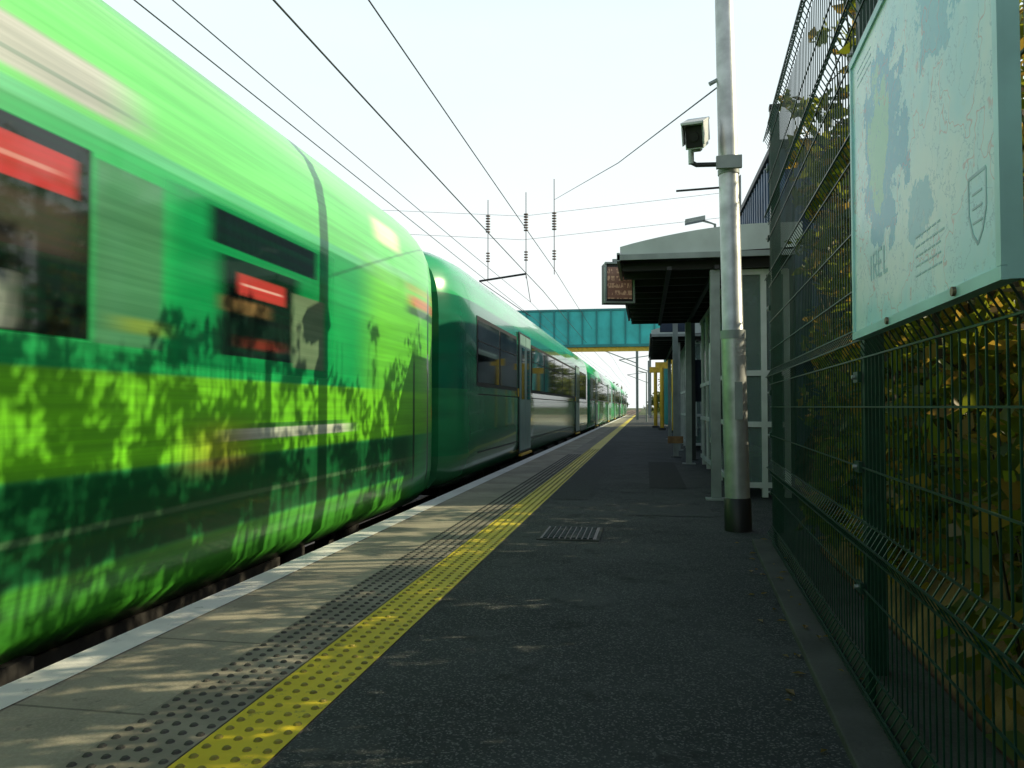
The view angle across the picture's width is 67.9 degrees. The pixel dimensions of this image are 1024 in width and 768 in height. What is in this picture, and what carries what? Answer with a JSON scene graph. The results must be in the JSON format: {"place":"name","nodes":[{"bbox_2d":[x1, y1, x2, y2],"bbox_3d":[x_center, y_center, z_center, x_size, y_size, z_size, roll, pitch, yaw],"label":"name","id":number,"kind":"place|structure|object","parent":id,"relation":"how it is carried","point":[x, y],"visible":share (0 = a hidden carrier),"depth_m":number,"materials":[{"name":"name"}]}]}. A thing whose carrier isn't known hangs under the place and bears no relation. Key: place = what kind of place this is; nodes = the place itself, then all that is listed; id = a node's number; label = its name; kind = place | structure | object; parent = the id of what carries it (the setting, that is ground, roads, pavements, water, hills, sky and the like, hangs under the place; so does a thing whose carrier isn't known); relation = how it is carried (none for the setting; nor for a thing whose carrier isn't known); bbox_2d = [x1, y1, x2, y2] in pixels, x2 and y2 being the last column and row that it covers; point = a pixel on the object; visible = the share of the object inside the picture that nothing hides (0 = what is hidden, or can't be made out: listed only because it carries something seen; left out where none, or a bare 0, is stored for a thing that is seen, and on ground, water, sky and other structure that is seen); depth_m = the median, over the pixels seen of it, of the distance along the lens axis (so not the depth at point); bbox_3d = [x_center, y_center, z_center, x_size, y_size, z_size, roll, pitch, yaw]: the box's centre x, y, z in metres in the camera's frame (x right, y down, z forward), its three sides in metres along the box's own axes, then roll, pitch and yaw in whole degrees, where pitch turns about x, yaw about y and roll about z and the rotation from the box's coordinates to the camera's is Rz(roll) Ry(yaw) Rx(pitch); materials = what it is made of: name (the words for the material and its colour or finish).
{"place":"outdoors","nodes":[
{"label":"outdoors","id":0,"kind":"place"},
{"bbox_2d":[134,0,717,390],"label":"overhead wires","id":1,"kind":"object","parent":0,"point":[383,119],"visible":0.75,"depth_m":11.37,"materials":[{"name":"black metal"}]},
{"bbox_2d":[103,0,1023,407],"label":"sky","id":2,"kind":"structure","parent":0,"point":[542,93],"materials":[{"name":"white"}]},
{"bbox_2d":[627,408,659,414],"bbox_3d":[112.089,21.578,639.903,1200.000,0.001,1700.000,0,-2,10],"label":"ground","id":3,"kind":"structure","parent":0,"point":[642,411],"depth_m":376.52,"materials":[{"name":"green plant"}]},
{"bbox_2d":[0,415,852,767],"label":"platform","id":4,"kind":"structure","parent":3,"relation":"on","point":[638,641],"depth_m":3.01,"materials":[{"name":"asphalt"}]},
{"bbox_2d":[0,415,626,709],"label":"white edge line","id":5,"kind":"object","parent":4,"relation":"on","point":[15,691],"visible":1,"depth_m":3.67,"materials":[{"name":"paint"}]},
{"bbox_2d":[168,415,635,767],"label":"yellow tactile line","id":6,"kind":"object","parent":4,"relation":"on","point":[262,731],"visible":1,"depth_m":2.95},
{"bbox_2d":[536,526,603,541],"bbox_3d":[0.467,1.168,5.967,0.470,0.018,0.620,0,-2,10],"label":"drain grate","id":7,"kind":"object","parent":4,"relation":"on","point":[572,533],"visible":1,"depth_m":5.88,"materials":[{"name":"metal"}]},
{"bbox_2d":[516,308,671,424],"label":"footbridge","id":8,"kind":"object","parent":4,"relation":"on","point":[612,330],"visible":0.26,"depth_m":43.88,"materials":[{"name":"metal"}]},
{"bbox_2d":[607,351,638,419],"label":"catenary mast","id":9,"kind":"object","parent":4,"relation":"on","point":[637,401],"visible":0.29,"depth_m":59.22,"materials":[{"name":"grey metal"}]},
{"bbox_2d":[552,445,714,516],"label":"asphalt patches","id":10,"kind":"object","parent":4,"relation":"on","point":[581,483],"visible":1,"depth_m":9.73,"materials":[{"name":"black asphalt"}]},
{"bbox_2d":[619,355,650,416],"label":"catenary mast","id":11,"kind":"object","parent":4,"relation":"on","point":[649,380],"visible":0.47,"depth_m":73.83,"materials":[{"name":"grey metal"}]},
{"bbox_2d":[637,370,647,421],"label":"lamp post","id":12,"kind":"object","parent":4,"relation":"on","point":[646,394],"visible":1,"depth_m":51.16,"materials":[{"name":"grey metal"}]},
{"bbox_2d":[649,367,659,427],"bbox_3d":[6.959,0.643,36.849,0.560,2.940,0.320,0,-2,10],"label":"yellow post","id":13,"kind":"object","parent":4,"relation":"on","point":[655,372],"visible":0.93,"depth_m":36.78,"materials":[{"name":"metal"}]},
{"bbox_2d":[655,362,667,429],"bbox_3d":[6.486,0.523,32.873,0.560,2.940,0.320,0,-2,10],"label":"yellow post","id":14,"kind":"object","parent":4,"relation":"on","point":[661,366],"visible":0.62,"depth_m":32.81,"materials":[{"name":"metal"}]},
{"bbox_2d":[666,360,672,432],"bbox_3d":[6.257,0.417,29.362,0.560,2.940,0.320,0,-2,10],"label":"yellow post","id":15,"kind":"object","parent":4,"relation":"on","point":[672,390],"visible":0.21,"depth_m":29.31,"materials":[{"name":"metal"}]},
{"bbox_2d":[660,323,684,456],"bbox_3d":[3.264,0.006,15.171,0.600,2.896,0.200,0,-2,10],"label":"sign post","id":16,"kind":"object","parent":4,"relation":"on","point":[675,439],"visible":0.75,"depth_m":15.12,"materials":[{"name":"grey metal"}]},
{"bbox_2d":[648,323,701,450],"bbox_3d":[4.605,0.155,20.757,1.685,2.936,7.530,0,-2,10],"label":"platform shelter","id":17,"kind":"object","parent":4,"relation":"on","point":[660,345],"visible":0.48,"depth_m":18.51,"materials":[{"name":"grey paint"}]},
{"bbox_2d":[691,323,700,459],"bbox_3d":[3.511,0.057,14.375,0.400,2.746,0.220,0,-2,10],"label":"sign post","id":18,"kind":"object","parent":4,"relation":"on","point":[696,377],"visible":0.45,"depth_m":14.34,"materials":[{"name":"grey metal"}]},
{"bbox_2d":[695,359,696,435],"bbox_3d":[3.889,0.291,16.272,0.070,1.600,1.000,0,-2,10],"label":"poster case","id":19,"kind":"object","parent":4,"relation":"on","point":[696,415],"visible":0.07,"depth_m":15.76,"materials":[{"name":"metal"}]},
{"bbox_2d":[617,221,802,500],"bbox_3d":[2.587,-0.142,10.916,1.925,2.936,5.840,0,-2,10],"label":"platform shelter","id":20,"kind":"object","parent":4,"relation":"on","point":[676,277],"visible":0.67,"depth_m":8.31,"materials":[{"name":"grey paint"}]},
{"bbox_2d":[602,259,634,304],"bbox_3d":[1.358,-1.293,9.587,0.419,0.577,0.240,0,-2,-4],"label":"passenger information display","id":21,"kind":"object","parent":20,"relation":"attached to","point":[616,290],"visible":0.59,"depth_m":9.50,"materials":[{"name":"black paint"}]},
{"bbox_2d":[685,215,715,226],"bbox_3d":[2.333,-1.845,9.398,0.376,0.455,0.120,0,-2,10],"label":"roof lamp","id":22,"kind":"object","parent":20,"relation":"on","point":[694,220],"visible":0.67,"depth_m":9.37,"materials":[{"name":"grey metal"}]},
{"bbox_2d":[709,343,710,442],"bbox_3d":[2.747,0.112,10.332,0.072,1.400,0.900,0,-2,10],"label":"poster case","id":23,"kind":"object","parent":20,"relation":"attached to","point":[709,399],"visible":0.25,"depth_m":10.62,"materials":[{"name":"metal"}]},
{"bbox_2d":[676,0,751,532],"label":"steel pole","id":24,"kind":"object","parent":4,"relation":"on","point":[737,510],"visible":1,"depth_m":6.12,"materials":[{"name":"grey metal"}]},
{"bbox_2d":[680,116,715,166],"bbox_3d":[1.521,-1.979,6.061,0.281,0.419,0.462,-1,-2,21],"label":"cctv camera","id":25,"kind":"object","parent":24,"relation":"attached to","point":[695,133],"visible":0.98,"depth_m":5.98,"materials":[{"name":"black paint"}]},
{"bbox_2d":[739,175,740,206],"bbox_3d":[7.217,-1.921,24.186,0.200,9.500,0.180,0,-2,10],"label":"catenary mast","id":26,"kind":"object","parent":4,"relation":"on","point":[740,189],"visible":0.17,"depth_m":24.22,"materials":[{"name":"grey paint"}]},
{"bbox_2d":[735,538,908,751],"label":"fallen leaves","id":27,"kind":"object","parent":4,"relation":"on","point":[798,655],"visible":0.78,"depth_m":3.15,"materials":[{"name":"brown plant"}]},
{"bbox_2d":[752,528,1012,767],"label":"fence kerb","id":28,"kind":"structure","parent":4,"relation":"on","point":[865,741],"depth_m":2.50,"materials":[{"name":"concrete"}]},
{"bbox_2d":[763,0,1023,767],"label":"security fence","id":29,"kind":"object","parent":28,"relation":"on","point":[871,468],"visible":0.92,"depth_m":2.55,"materials":[{"name":"metal"}]},
{"bbox_2d":[849,0,1023,339],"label":"map notice board","id":30,"kind":"object","parent":29,"relation":"attached to","point":[937,211],"visible":1,"depth_m":1.53,"materials":[{"name":"metal"}]},
{"bbox_2d":[778,0,1023,760],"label":"hedge shrubs","id":31,"kind":"object","parent":4,"relation":"on","point":[990,613],"visible":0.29,"depth_m":2.81,"materials":[{"name":"green plant"}]},
{"bbox_2d":[795,373,1023,767],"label":"earth bank","id":32,"kind":"structure","parent":4,"relation":"on","point":[1000,645],"depth_m":2.66,"materials":[{"name":"soil"}]},
{"bbox_2d":[413,410,640,500],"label":"ballast trackbed","id":33,"kind":"structure","parent":3,"relation":"on","point":[421,496],"depth_m":211.67,"materials":[{"name":"gravel"}]},
{"bbox_2d":[305,410,639,553],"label":"railway track","id":34,"kind":"structure","parent":33,"relation":"on","point":[309,547],"depth_m":13.50,"materials":[{"name":"metal"}]},
{"bbox_2d":[0,0,626,686],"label":"passenger train","id":35,"kind":"object","parent":34,"relation":"on","point":[238,342],"visible":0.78,"depth_m":4.08,"materials":[{"name":"paint"}]},
{"bbox_2d":[628,361,648,414],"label":"catenary mast","id":36,"kind":"object","parent":3,"relation":"on","point":[648,385],"visible":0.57,"depth_m":108.32,"materials":[{"name":"grey metal"}]},
{"bbox_2d":[621,385,671,413],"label":"distant tree line","id":37,"kind":"object","parent":3,"relation":"on","point":[652,408],"visible":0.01,"depth_m":257.86,"materials":[{"name":"green plant"}]},
{"bbox_2d":[651,371,671,404],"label":"deciduous tree","id":38,"kind":"object","parent":3,"relation":"on","point":[658,397],"visible":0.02,"depth_m":117.64,"materials":[{"name":"green plant"}]},
{"bbox_2d":[740,136,1022,454],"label":"clad station building","id":39,"kind":"structure","parent":0,"point":[754,206],"depth_m":9.81,"materials":[{"name":"black paint"}]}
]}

